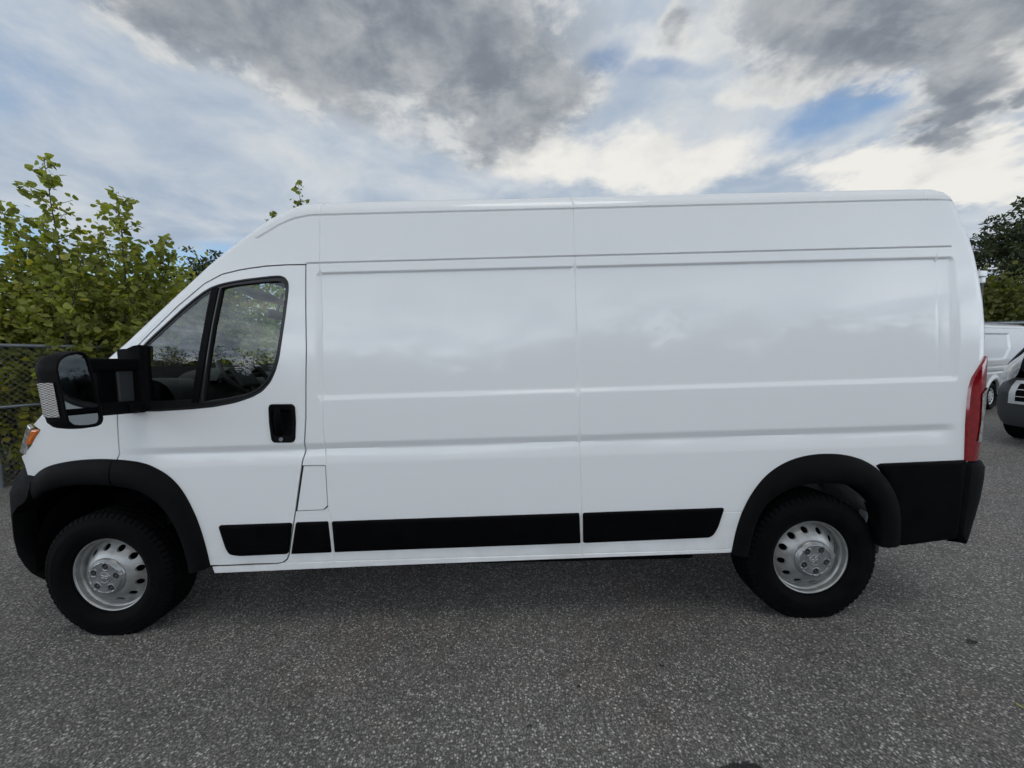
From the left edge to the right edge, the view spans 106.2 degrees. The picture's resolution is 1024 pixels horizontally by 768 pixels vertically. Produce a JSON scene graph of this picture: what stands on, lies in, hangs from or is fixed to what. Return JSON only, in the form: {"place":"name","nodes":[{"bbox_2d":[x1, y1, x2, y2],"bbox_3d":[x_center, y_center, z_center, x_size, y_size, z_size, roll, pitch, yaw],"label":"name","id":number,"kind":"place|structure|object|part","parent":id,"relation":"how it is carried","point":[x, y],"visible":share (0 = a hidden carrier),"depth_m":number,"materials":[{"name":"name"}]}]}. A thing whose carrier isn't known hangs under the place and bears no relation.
{"place":"outdoors","nodes":[
{"label":"outdoors","id":0,"kind":"place"},
{"bbox_2d":[1,440,19,485],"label":"verge ground","id":1,"kind":"structure","parent":0,"point":[10,477],"depth_m":5.34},
{"bbox_2d":[0,291,36,463],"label":"shrub","id":2,"kind":"object","parent":1,"relation":"on","point":[11,296],"visible":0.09,"depth_m":5.59,"materials":[{"name":"green plant"}]},
{"bbox_2d":[0,351,42,473],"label":"shrub","id":3,"kind":"object","parent":1,"relation":"on","point":[23,423],"visible":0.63,"depth_m":5.32,"materials":[{"name":"green plant"}]},
{"bbox_2d":[0,204,173,462],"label":"shrub","id":4,"kind":"object","parent":1,"relation":"on","point":[16,312],"visible":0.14,"depth_m":5.75,"materials":[{"name":"green plant"}]},
{"bbox_2d":[0,153,191,395],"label":"poplar tree","id":5,"kind":"object","parent":1,"relation":"on","point":[125,292],"visible":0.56,"depth_m":5.85,"materials":[{"name":"green plant"}]},
{"bbox_2d":[112,245,284,337],"bbox_3d":[-12.689,-2.520,16.687,5.926,6.515,5.519,-1,4,0],"label":"broadleaf tree","id":6,"kind":"object","parent":1,"relation":"on","point":[197,268],"visible":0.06,"depth_m":15.69,"materials":[{"name":"green plant"}]},
{"bbox_2d":[144,246,260,366],"bbox_3d":[-6.617,-0.856,8.115,2.272,4.117,2.983,-1,4,0],"label":"shrub","id":7,"kind":"object","parent":1,"relation":"on","point":[187,332],"visible":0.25,"depth_m":7.57,"materials":[{"name":"green plant"}]},
{"bbox_2d":[196,286,275,364],"bbox_3d":[-5.756,-0.702,8.061,1.660,3.694,1.507,2,5,42],"label":"poplar tree","id":8,"kind":"object","parent":1,"relation":"on","point":[241,345],"visible":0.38,"depth_m":7.98,"materials":[{"name":"green plant"}]},
{"bbox_2d":[236,285,284,363],"bbox_3d":[-5.801,-1.230,10.312,2.841,4.548,3.974,-1,4,0],"label":"shrub","id":9,"kind":"object","parent":1,"relation":"on","point":[273,343],"visible":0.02,"depth_m":9.55,"materials":[{"name":"green plant"}]},
{"bbox_2d":[246,180,309,358],"bbox_3d":[-6.243,-2.221,10.620,2.631,6.402,1.621,-1,4,0],"label":"poplar tree","id":10,"kind":"object","parent":1,"relation":"on","point":[272,214],"visible":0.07,"depth_m":10.29,"materials":[{"name":"green plant"}]},
{"bbox_2d":[0,398,1023,767],"bbox_3d":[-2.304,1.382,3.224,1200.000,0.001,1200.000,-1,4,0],"label":"ground","id":11,"kind":"structure","parent":0,"point":[704,660],"depth_m":1.91,"materials":[{"name":"grey asphalt"}]},
{"bbox_2d":[0,343,276,488],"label":"chain link fence","id":12,"kind":"object","parent":11,"relation":"on","point":[35,346],"visible":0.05,"depth_m":5.22,"materials":[{"name":"grey metal"}]},
{"bbox_2d":[9,190,987,635],"bbox_3d":[-0.275,0.077,3.135,6.050,2.511,2.915,-1,4,0],"label":"cargo van","id":13,"kind":"object","parent":11,"relation":"on","point":[779,398],"visible":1,"depth_m":2.13,"materials":[{"name":"white paint"}]},
{"bbox_3d":[-1.670,0.202,2.148,1.116,1.716,0.126,-1,4,0],"label":"door","id":14,"kind":"part","parent":13,"relation":"part of","materials":[{"name":"white paint"}]},
{"bbox_2d":[966,638,977,643],"bbox_3d":[2.390,1.336,2.001,0.059,0.012,0.031,-1,4,0],"label":"fallen leaf","id":15,"kind":"object","parent":11,"relation":"on","point":[970,640],"visible":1,"depth_m":2.00,"materials":[{"name":"grey"}]},
{"bbox_2d":[970,195,1023,294],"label":"broadleaf tree","id":16,"kind":"object","parent":11,"relation":"on","point":[1006,251],"visible":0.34,"depth_m":28.05,"materials":[{"name":"green plant"}]},
{"bbox_2d":[982,260,1023,325],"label":"shrub","id":17,"kind":"object","parent":11,"relation":"on","point":[1006,306],"visible":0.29,"depth_m":18.64,"materials":[{"name":"green plant"}]},
{"bbox_2d":[984,324,1023,408],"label":"panel van","id":18,"kind":"object","parent":11,"relation":"on","point":[1004,344],"visible":0.24,"depth_m":9.44,"materials":[{"name":"white paint"}]},
{"bbox_2d":[984,320,1023,325],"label":"chain link fence","id":19,"kind":"object","parent":11,"relation":"on","point":[1007,323],"visible":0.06,"depth_m":13.96,"materials":[{"name":"grey metal"}]},
{"bbox_2d":[997,348,1023,438],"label":"cargo van","id":20,"kind":"object","parent":11,"relation":"on","point":[1010,404],"visible":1,"depth_m":6.08,"materials":[{"name":"white metal"}]},
{"bbox_2d":[0,0,1023,364],"label":"sky","id":21,"kind":"structure","parent":0,"point":[207,115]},
{"bbox_2d":[978,270,987,300],"bbox_3d":[18.161,-2.148,15.003,0.292,4.448,0.220,-1,4,0],"label":"camera pole","id":22,"kind":"object","parent":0,"point":[982,275],"visible":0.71,"depth_m":14.81,"materials":[{"name":"white metal"}]}
]}

